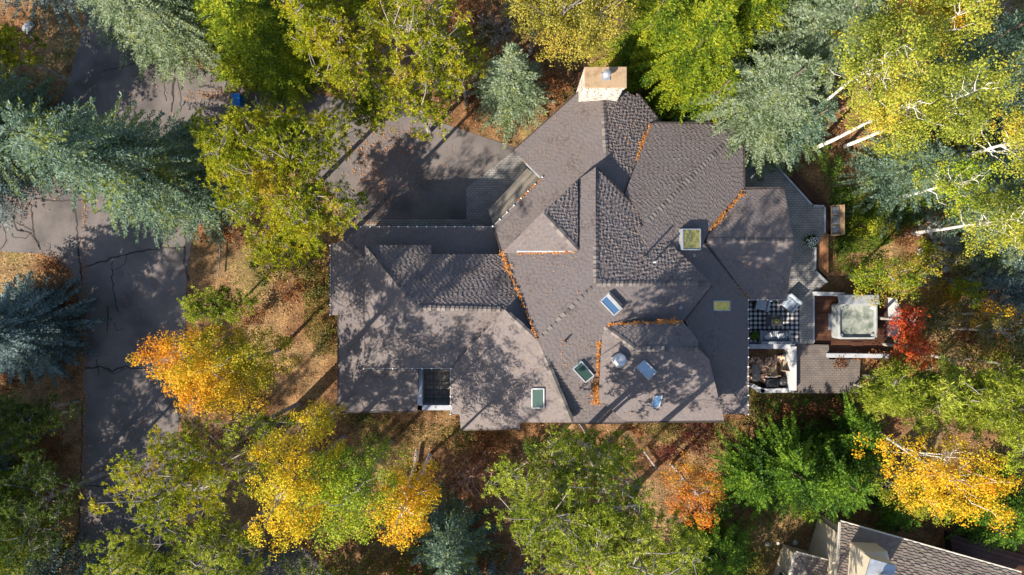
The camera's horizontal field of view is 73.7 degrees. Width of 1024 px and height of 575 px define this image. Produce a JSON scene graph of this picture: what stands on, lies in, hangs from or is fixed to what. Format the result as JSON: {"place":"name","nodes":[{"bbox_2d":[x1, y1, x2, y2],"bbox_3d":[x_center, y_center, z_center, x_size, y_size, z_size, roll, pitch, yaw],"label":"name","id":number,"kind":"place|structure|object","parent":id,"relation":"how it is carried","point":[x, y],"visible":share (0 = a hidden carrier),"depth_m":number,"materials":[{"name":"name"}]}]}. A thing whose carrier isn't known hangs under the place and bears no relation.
{"place":"outdoors","nodes":[
{"label":"outdoors","id":0,"kind":"place"},
{"bbox_2d":[8,29,484,574],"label":"driveway","id":1,"kind":"structure","parent":0,"point":[354,225],"depth_m":39.93,"materials":[{"name":"grey asphalt"}]},
{"bbox_2d":[0,3,514,574],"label":"driveway","id":2,"kind":"structure","parent":0,"point":[118,407],"depth_m":39.98,"materials":[{"name":"grey asphalt"}]},
{"bbox_2d":[0,63,302,570],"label":"road cracks","id":3,"kind":"object","parent":2,"relation":"on","point":[107,260],"visible":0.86,"depth_m":39.97,"materials":[{"name":"black asphalt"}]},
{"bbox_2d":[357,151,530,225],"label":"paved path","id":4,"kind":"structure","parent":0,"point":[499,179],"depth_m":39.95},
{"bbox_2d":[0,0,1023,574],"bbox_3d":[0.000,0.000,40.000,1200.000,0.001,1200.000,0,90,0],"label":"ground","id":5,"kind":"structure","parent":0,"point":[276,322],"depth_m":40.00,"materials":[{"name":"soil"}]},
{"bbox_2d":[0,157,36,235],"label":"fir tree","id":6,"kind":"object","parent":5,"relation":"on","point":[5,191],"visible":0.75,"depth_m":38.88,"materials":[{"name":"green plant"}]},
{"bbox_2d":[0,397,68,527],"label":"fir tree","id":7,"kind":"object","parent":5,"relation":"on","point":[6,452],"visible":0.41,"depth_m":38.36,"materials":[{"name":"green plant"}]},
{"bbox_2d":[0,20,74,84],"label":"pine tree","id":8,"kind":"object","parent":5,"relation":"on","point":[7,54],"visible":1,"depth_m":34.60,"materials":[{"name":"plant"}]},
{"bbox_2d":[0,61,78,203],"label":"spruce tree","id":9,"kind":"object","parent":5,"relation":"on","point":[10,90],"visible":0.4,"depth_m":37.31,"materials":[{"name":"green plant"}]},
{"bbox_2d":[0,457,84,574],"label":"fir tree","id":10,"kind":"object","parent":5,"relation":"on","point":[21,555],"visible":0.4,"depth_m":38.19,"materials":[{"name":"plant"}]},
{"bbox_2d":[0,390,85,442],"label":"pine tree","id":11,"kind":"object","parent":5,"relation":"on","point":[19,415],"visible":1,"depth_m":35.77,"materials":[{"name":"plant"}]},
{"bbox_2d":[0,448,105,574],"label":"deciduous tree","id":12,"kind":"object","parent":5,"relation":"on","point":[34,511],"visible":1,"depth_m":33.52,"materials":[{"name":"plant"}]},
{"bbox_2d":[0,270,112,386],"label":"spruce tree","id":13,"kind":"object","parent":5,"relation":"on","point":[34,333],"visible":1,"depth_m":37.58,"materials":[{"name":"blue plant"}]},
{"bbox_2d":[2,0,113,48],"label":"fir tree","id":14,"kind":"object","parent":5,"relation":"on","point":[35,5],"visible":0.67,"depth_m":38.73,"materials":[{"name":"green plant"}]},
{"bbox_2d":[5,521,127,574],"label":"fir tree","id":15,"kind":"object","parent":5,"relation":"on","point":[53,568],"visible":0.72,"depth_m":37.83,"materials":[{"name":"green plant"}]},
{"bbox_2d":[0,91,248,251],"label":"spruce tree","id":16,"kind":"object","parent":5,"relation":"on","point":[112,164],"visible":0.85,"depth_m":31.26,"materials":[{"name":"green plant"}]},
{"bbox_2d":[74,0,212,82],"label":"spruce tree","id":17,"kind":"object","parent":5,"relation":"on","point":[113,35],"visible":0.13,"depth_m":37.68,"materials":[{"name":"green plant"}]},
{"bbox_2d":[79,493,221,574],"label":"deciduous tree","id":18,"kind":"object","parent":5,"relation":"on","point":[134,555],"visible":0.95,"depth_m":30.32,"materials":[{"name":"green plant"}]},
{"bbox_2d":[82,0,239,90],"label":"spruce tree","id":19,"kind":"object","parent":5,"relation":"on","point":[168,34],"visible":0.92,"depth_m":35.57,"materials":[{"name":"green plant"}]},
{"bbox_2d":[79,416,289,550],"bbox_3d":[-13.396,7.799,31.482,5.202,17.241,5.064,34,90,0],"label":"deciduous tree","id":20,"kind":"object","parent":5,"relation":"on","point":[202,470],"visible":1,"depth_m":26.86,"materials":[{"name":"green plant"}]},
{"bbox_2d":[163,161,261,245],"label":"spruce tree","id":21,"kind":"object","parent":5,"relation":"on","point":[211,223],"visible":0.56,"depth_m":37.08,"materials":[{"name":"green plant"}]},
{"bbox_2d":[125,317,303,421],"bbox_3d":[-13.752,3.771,33.963,8.227,12.278,4.654,0,90,0],"label":"deciduous tree","id":22,"kind":"object","parent":5,"relation":"on","point":[232,367],"visible":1,"depth_m":31.18,"materials":[{"name":"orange plant"}]},
{"bbox_2d":[176,281,263,328],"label":"deciduous tree","id":23,"kind":"object","parent":5,"relation":"on","point":[216,307],"visible":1,"depth_m":36.31,"materials":[{"name":"green plant"}]},
{"bbox_2d":[157,497,283,574],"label":"deciduous tree","id":24,"kind":"object","parent":5,"relation":"on","point":[235,536],"visible":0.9,"depth_m":30.07,"materials":[{"name":"green plant"}]},
{"bbox_2d":[181,98,278,190],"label":"deciduous tree","id":25,"kind":"object","parent":5,"relation":"on","point":[197,128],"visible":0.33,"depth_m":32.91,"materials":[{"name":"green plant"}]},
{"bbox_2d":[213,54,262,93],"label":"deciduous tree","id":26,"kind":"object","parent":5,"relation":"on","point":[229,74],"visible":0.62,"depth_m":38.65,"materials":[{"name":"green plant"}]},
{"bbox_2d":[202,402,300,457],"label":"deciduous tree","id":27,"kind":"object","parent":5,"relation":"on","point":[263,423],"visible":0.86,"depth_m":32.89,"materials":[{"name":"green plant"}]},
{"bbox_2d":[192,0,332,112],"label":"deciduous tree","id":28,"kind":"object","parent":5,"relation":"on","point":[234,21],"visible":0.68,"depth_m":34.72,"materials":[{"name":"green plant"}]},
{"bbox_2d":[191,100,373,228],"bbox_3d":[-10.689,-6.573,34.688,8.452,10.830,5.839,-23,90,0],"label":"deciduous tree","id":29,"kind":"object","parent":5,"relation":"on","point":[266,163],"visible":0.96,"depth_m":31.65,"materials":[{"name":"green plant"}]},
{"bbox_2d":[242,216,325,281],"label":"deciduous tree","id":30,"kind":"object","parent":5,"relation":"on","point":[274,247],"visible":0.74,"depth_m":34.64,"materials":[{"name":"green plant"}]},
{"bbox_2d":[245,27,335,117],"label":"deciduous tree","id":31,"kind":"object","parent":5,"relation":"on","point":[283,81],"visible":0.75,"depth_m":37.07,"materials":[{"name":"green plant"}]},
{"bbox_2d":[241,409,349,560],"bbox_3d":[-9.913,8.878,33.280,4.376,13.643,5.968,11,90,0],"label":"deciduous tree","id":32,"kind":"object","parent":5,"relation":"on","point":[286,480],"visible":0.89,"depth_m":29.79,"materials":[{"name":"yellow plant"}]},
{"bbox_2d":[259,172,370,256],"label":"deciduous tree","id":33,"kind":"object","parent":5,"relation":"on","point":[297,219],"visible":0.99,"depth_m":30.98,"materials":[{"name":"green plant"}]},
{"bbox_2d":[270,0,359,82],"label":"deciduous tree","id":34,"kind":"object","parent":5,"relation":"on","point":[290,8],"visible":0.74,"depth_m":29.85,"materials":[{"name":"green plant"}]},
{"bbox_2d":[297,397,347,436],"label":"deciduous tree","id":35,"kind":"object","parent":5,"relation":"on","point":[320,419],"visible":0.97,"depth_m":34.47,"materials":[{"name":"yellow plant"}]},
{"bbox_2d":[277,548,369,574],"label":"fir tree","id":36,"kind":"object","parent":5,"relation":"on","point":[321,568],"visible":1,"depth_m":38.87,"materials":[{"name":"green plant"}]},
{"bbox_2d":[283,0,408,110],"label":"deciduous tree","id":37,"kind":"object","parent":5,"relation":"on","point":[345,46],"visible":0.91,"depth_m":30.92,"materials":[{"name":"green plant"}]},
{"bbox_2d":[289,428,415,557],"bbox_3d":[-6.744,8.892,33.095,4.937,14.014,4.928,-31,90,0],"label":"deciduous tree","id":38,"kind":"object","parent":5,"relation":"on","point":[352,483],"visible":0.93,"depth_m":29.73,"materials":[{"name":"green plant"}]},
{"bbox_2d":[331,78,402,133],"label":"deciduous tree","id":39,"kind":"object","parent":5,"relation":"on","point":[362,106],"visible":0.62,"depth_m":34.96,"materials":[{"name":"green plant"}]},
{"bbox_2d":[362,453,443,554],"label":"deciduous tree","id":40,"kind":"object","parent":5,"relation":"on","point":[407,498],"visible":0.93,"depth_m":30.49,"materials":[{"name":"yellow plant"}]},
{"bbox_2d":[360,63,460,141],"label":"deciduous tree","id":41,"kind":"object","parent":5,"relation":"on","point":[393,107],"visible":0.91,"depth_m":32.51,"materials":[{"name":"green plant"}]},
{"bbox_2d":[356,0,476,93],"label":"deciduous tree","id":42,"kind":"object","parent":5,"relation":"on","point":[413,33],"visible":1,"depth_m":30.10,"materials":[{"name":"green plant"}]},
{"bbox_2d":[399,480,505,574],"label":"spruce tree","id":43,"kind":"object","parent":5,"relation":"on","point":[447,550],"visible":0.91,"depth_m":37.73,"materials":[{"name":"green plant"}]},
{"bbox_2d":[429,25,489,104],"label":"deciduous tree","id":44,"kind":"object","parent":5,"relation":"on","point":[461,67],"visible":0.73,"depth_m":32.41,"materials":[{"name":"green plant"}]},
{"bbox_2d":[448,452,493,502],"bbox_3d":[-2.376,10.873,39.008,2.711,2.159,2.548,38,90,0],"label":"bare shrub","id":45,"kind":"object","parent":5,"relation":"on","point":[475,471],"visible":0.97,"depth_m":38.62,"materials":[{"name":"brown plant"}]},
{"bbox_2d":[456,430,514,465],"bbox_3d":[-1.499,9.086,39.234,3.367,1.741,2.279,0,90,0],"label":"shrub","id":46,"kind":"object","parent":5,"relation":"on","point":[486,447],"visible":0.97,"depth_m":38.87,"materials":[{"name":"brown plant"}]},
{"bbox_2d":[465,42,556,149],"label":"spruce tree","id":47,"kind":"object","parent":5,"relation":"on","point":[510,80],"visible":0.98,"depth_m":36.23,"materials":[{"name":"green plant"}]},
{"bbox_2d":[491,0,562,54],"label":"deciduous tree","id":48,"kind":"object","parent":5,"relation":"on","point":[529,13],"visible":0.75,"depth_m":32.40,"materials":[{"name":"green plant"}]},
{"bbox_2d":[329,67,793,430],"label":"house","id":49,"kind":"structure","parent":5,"relation":"on","point":[626,226],"depth_m":35.22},
{"bbox_2d":[382,106,776,418],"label":"valley leaves","id":50,"kind":"object","parent":49,"relation":"on","point":[596,383],"visible":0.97,"depth_m":34.52,"materials":[{"name":"orange plant"}]},
{"bbox_2d":[508,0,625,69],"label":"deciduous tree","id":51,"kind":"object","parent":5,"relation":"on","point":[545,23],"visible":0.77,"depth_m":32.25,"materials":[{"name":"yellow plant"}]},
{"bbox_2d":[480,424,656,574],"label":"deciduous tree","id":52,"kind":"object","parent":5,"relation":"on","point":[575,508],"visible":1,"depth_m":26.17,"materials":[{"name":"plant"}]},
{"bbox_2d":[214,78,926,574],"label":"grass","id":53,"kind":"structure","parent":5,"relation":"on","point":[856,246],"depth_m":39.92,"materials":[{"name":"plant"}]},
{"bbox_2d":[540,423,644,484],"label":"deciduous tree","id":54,"kind":"object","parent":5,"relation":"on","point":[582,449],"visible":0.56,"depth_m":31.00,"materials":[{"name":"green plant"}]},
{"bbox_2d":[553,0,639,62],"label":"deciduous tree","id":55,"kind":"object","parent":5,"relation":"on","point":[586,21],"visible":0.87,"depth_m":31.91,"materials":[{"name":"yellow plant"}]},
{"bbox_2d":[588,0,686,93],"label":"deciduous tree","id":56,"kind":"object","parent":5,"relation":"on","point":[650,12],"visible":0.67,"depth_m":36.29,"materials":[{"name":"green plant"}]},
{"bbox_2d":[567,457,711,574],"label":"deciduous tree","id":57,"kind":"object","parent":5,"relation":"on","point":[633,547],"visible":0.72,"depth_m":25.70,"materials":[{"name":"plant"}]},
{"bbox_2d":[623,0,756,126],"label":"deciduous tree","id":58,"kind":"object","parent":5,"relation":"on","point":[691,36],"visible":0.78,"depth_m":34.65,"materials":[{"name":"green plant"}]},
{"bbox_2d":[659,450,726,533],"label":"deciduous tree","id":59,"kind":"object","parent":5,"relation":"on","point":[689,485],"visible":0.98,"depth_m":34.62,"materials":[{"name":"orange plant"}]},
{"bbox_2d":[677,422,719,455],"bbox_3d":[10.158,7.821,38.179,2.384,3.846,2.393,32,90,0],"label":"shrub","id":60,"kind":"object","parent":5,"relation":"on","point":[699,435],"visible":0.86,"depth_m":37.20,"materials":[{"name":"red plant"}]},
{"bbox_2d":[661,67,741,124],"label":"deciduous tree","id":61,"kind":"object","parent":5,"relation":"on","point":[731,77],"visible":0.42,"depth_m":35.49,"materials":[{"name":"plant"}]},
{"bbox_2d":[666,510,758,574],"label":"cedar","id":62,"kind":"object","parent":5,"relation":"on","point":[729,557],"visible":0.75,"depth_m":37.80,"materials":[{"name":"green plant"}]},
{"bbox_2d":[661,0,790,78],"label":"deciduous tree","id":63,"kind":"object","parent":5,"relation":"on","point":[751,14],"visible":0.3,"depth_m":34.00,"materials":[{"name":"plant"}]},
{"bbox_2d":[699,431,783,513],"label":"cedar","id":64,"kind":"object","parent":5,"relation":"on","point":[741,483],"visible":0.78,"depth_m":37.83,"materials":[{"name":"green plant"}]},
{"bbox_2d":[657,41,826,181],"bbox_3d":[12.856,-9.664,34.313,9.352,12.031,10.228,0,90,0],"label":"spruce tree","id":65,"kind":"object","parent":5,"relation":"on","point":[768,97],"visible":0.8,"depth_m":33.57,"materials":[{"name":"green plant"}]},
{"bbox_2d":[704,154,824,343],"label":"terrace","id":66,"kind":"structure","parent":5,"relation":"on","point":[805,279],"depth_m":39.30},
{"bbox_2d":[749,302,798,341],"bbox_3d":[15.065,1.974,39.288,2.950,0.020,2.300,0,90,0],"label":"rug","id":67,"kind":"object","parent":66,"relation":"on","point":[757,320],"visible":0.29,"depth_m":39.28,"materials":[{"name":"fabric"}]},
{"bbox_2d":[749,344,796,393],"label":"nook wall","id":68,"kind":"structure","parent":5,"relation":"on","point":[791,375],"depth_m":39.05,"materials":[{"name":"white paint"}]},
{"bbox_2d":[707,396,840,533],"bbox_3d":[15.618,10.182,37.712,7.328,4.775,8.445,-33,90,0],"label":"cedar","id":69,"kind":"object","parent":5,"relation":"on","point":[790,450],"visible":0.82,"depth_m":37.50,"materials":[{"name":"green plant"}]},
{"bbox_2d":[755,93,837,177],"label":"spruce tree","id":70,"kind":"object","parent":5,"relation":"on","point":[817,116],"visible":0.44,"depth_m":35.75,"materials":[{"name":"green plant"}]},
{"bbox_2d":[777,163,829,231],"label":"wall","id":71,"kind":"structure","parent":5,"relation":"on","point":[808,190],"depth_m":39.65,"materials":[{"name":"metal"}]},
{"bbox_2d":[735,0,888,128],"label":"spruce tree","id":72,"kind":"object","parent":5,"relation":"on","point":[809,29],"visible":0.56,"depth_m":32.75,"materials":[{"name":"green plant"}]},
{"bbox_2d":[791,344,859,392],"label":"patio","id":73,"kind":"structure","parent":5,"relation":"on","point":[817,372],"depth_m":39.32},
{"bbox_2d":[792,431,878,524],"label":"cedar","id":74,"kind":"object","parent":5,"relation":"on","point":[848,492],"visible":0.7,"depth_m":36.79,"materials":[{"name":"green plant"}]},
{"bbox_2d":[807,392,886,456],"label":"cedar","id":75,"kind":"object","parent":5,"relation":"on","point":[856,420],"visible":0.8,"depth_m":37.98,"materials":[{"name":"green plant"}]},
{"bbox_2d":[814,295,886,352],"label":"deck","id":76,"kind":"structure","parent":5,"relation":"on","point":[823,309],"depth_m":39.55,"materials":[{"name":"wood"}]},
{"bbox_2d":[832,294,879,338],"bbox_3d":[19.591,1.663,38.998,2.300,1.104,2.537,0,90,0],"label":"hot tub","id":77,"kind":"object","parent":76,"relation":"on","point":[852,318],"visible":0.92,"depth_m":38.90,"materials":[{"name":"plastic"}]},
{"bbox_2d":[816,0,942,122],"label":"deciduous tree","id":78,"kind":"object","parent":5,"relation":"on","point":[876,60],"visible":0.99,"depth_m":28.38,"materials":[{"name":"yellow plant"}]},
{"bbox_2d":[848,368,912,422],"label":"tree","id":79,"kind":"object","parent":5,"relation":"on","point":[868,391],"visible":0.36,"depth_m":35.88,"materials":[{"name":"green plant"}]},
{"bbox_2d":[808,75,958,158],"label":"deciduous tree","id":80,"kind":"object","parent":5,"relation":"on","point":[882,115],"visible":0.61,"depth_m":30.83,"materials":[{"name":"yellow plant"}]},
{"bbox_2d":[830,245,944,307],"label":"deciduous tree","id":81,"kind":"object","parent":5,"relation":"on","point":[879,274],"visible":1,"depth_m":35.58,"materials":[{"name":"green plant"}]},
{"bbox_2d":[857,476,922,532],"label":"cedar","id":82,"kind":"object","parent":5,"relation":"on","point":[893,515],"visible":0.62,"depth_m":38.43,"materials":[{"name":"green plant"}]},
{"bbox_2d":[773,515,1021,574],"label":"neighbour house","id":83,"kind":"structure","parent":5,"relation":"on","point":[840,547],"depth_m":36.64,"materials":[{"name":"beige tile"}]},
{"bbox_2d":[828,121,966,237],"bbox_3d":[21.897,-6.302,36.555,6.529,7.516,6.448,35,90,0],"label":"spruce tree","id":84,"kind":"object","parent":5,"relation":"on","point":[889,169],"visible":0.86,"depth_m":37.51,"materials":[{"name":"green plant"}]},
{"bbox_2d":[877,302,930,338],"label":"deciduous tree","id":85,"kind":"object","parent":5,"relation":"on","point":[904,322],"visible":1,"depth_m":36.08,"materials":[{"name":"red plant"}]},
{"bbox_2d":[858,467,964,526],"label":"deciduous tree","id":86,"kind":"object","parent":5,"relation":"on","point":[922,510],"visible":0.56,"depth_m":35.42,"materials":[{"name":"yellow plant"}]},
{"bbox_2d":[882,330,940,370],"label":"deciduous tree","id":87,"kind":"object","parent":5,"relation":"on","point":[911,350],"visible":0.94,"depth_m":36.31,"materials":[{"name":"red plant"}]},
{"bbox_2d":[834,0,1004,90],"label":"deciduous tree","id":88,"kind":"object","parent":5,"relation":"on","point":[940,29],"visible":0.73,"depth_m":29.59,"materials":[{"name":"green plant"}]},
{"bbox_2d":[861,354,1003,434],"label":"pine tree","id":89,"kind":"object","parent":5,"relation":"on","point":[931,389],"visible":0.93,"depth_m":32.38,"materials":[{"name":"plant"}]},
{"bbox_2d":[843,46,1023,147],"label":"deciduous tree","id":90,"kind":"object","parent":5,"relation":"on","point":[975,117],"visible":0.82,"depth_m":29.50,"materials":[{"name":"green plant"}]},
{"bbox_2d":[851,429,1022,537],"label":"deciduous tree","id":91,"kind":"object","parent":5,"relation":"on","point":[937,469],"visible":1,"depth_m":31.87,"materials":[{"name":"yellow plant"}]},
{"bbox_2d":[901,296,974,352],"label":"deciduous tree","id":92,"kind":"object","parent":5,"relation":"on","point":[933,326],"visible":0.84,"depth_m":36.37,"materials":[{"name":"green plant"}]},
{"bbox_2d":[891,153,1004,217],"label":"deciduous tree","id":93,"kind":"object","parent":5,"relation":"on","point":[952,186],"visible":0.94,"depth_m":33.62,"materials":[{"name":"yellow plant"}]},
{"bbox_2d":[875,9,1023,124],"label":"tree","id":94,"kind":"object","parent":5,"relation":"on","point":[1005,36],"visible":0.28,"depth_m":33.64,"materials":[{"name":"green plant"}]},
{"bbox_2d":[885,138,1023,255],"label":"tree","id":95,"kind":"object","parent":5,"relation":"on","point":[1010,186],"visible":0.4,"depth_m":37.08,"materials":[{"name":"green plant"}]},
{"bbox_2d":[927,339,986,378],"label":"deciduous tree","id":96,"kind":"object","parent":5,"relation":"on","point":[952,359],"visible":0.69,"depth_m":37.65,"materials":[{"name":"plant"}]},
{"bbox_2d":[905,9,1023,148],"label":"tree","id":97,"kind":"object","parent":5,"relation":"on","point":[1018,57],"visible":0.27,"depth_m":35.90,"materials":[{"name":"green plant"}]},
{"bbox_2d":[911,181,1023,257],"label":"deciduous tree","id":98,"kind":"object","parent":5,"relation":"on","point":[1010,234],"visible":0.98,"depth_m":32.51,"materials":[{"name":"green plant"}]},
{"bbox_2d":[913,358,1023,458],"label":"pine tree","id":99,"kind":"object","parent":5,"relation":"on","point":[1005,421],"visible":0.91,"depth_m":31.83,"materials":[{"name":"green plant"}]},
{"bbox_2d":[930,485,1017,547],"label":"cedar","id":100,"kind":"object","parent":5,"relation":"on","point":[1009,538],"visible":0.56,"depth_m":37.85,"materials":[{"name":"plant"}]},
{"bbox_2d":[929,209,1023,358],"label":"fir tree","id":101,"kind":"object","parent":5,"relation":"on","point":[1010,286],"visible":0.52,"depth_m":38.17,"materials":[{"name":"green plant"}]},
{"bbox_2d":[934,445,1023,552],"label":"cedar","id":102,"kind":"object","parent":5,"relation":"on","point":[1013,502],"visible":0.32,"depth_m":37.89,"materials":[{"name":"plant"}]},
{"bbox_2d":[942,302,1023,360],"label":"deciduous tree","id":103,"kind":"object","parent":5,"relation":"on","point":[991,330],"visible":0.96,"depth_m":35.54,"materials":[{"name":"green plant"}]},
{"bbox_2d":[943,219,1023,283],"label":"spruce tree","id":104,"kind":"object","parent":5,"relation":"on","point":[1012,256],"visible":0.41,"depth_m":38.08,"materials":[{"name":"green plant"}]},
{"bbox_2d":[944,530,1023,574],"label":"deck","id":105,"kind":"structure","parent":5,"relation":"on","point":[1005,558],"depth_m":39.40,"materials":[{"name":"wood"}]},
{"bbox_2d":[948,104,1023,182],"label":"deciduous tree","id":106,"kind":"object","parent":5,"relation":"on","point":[1015,136],"visible":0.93,"depth_m":31.18,"materials":[{"name":"yellow plant"}]},
{"bbox_2d":[832,187,925,252],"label":"lawn","id":107,"kind":"structure","parent":0,"point":[871,236],"depth_m":39.97,"materials":[{"name":"green plant"}]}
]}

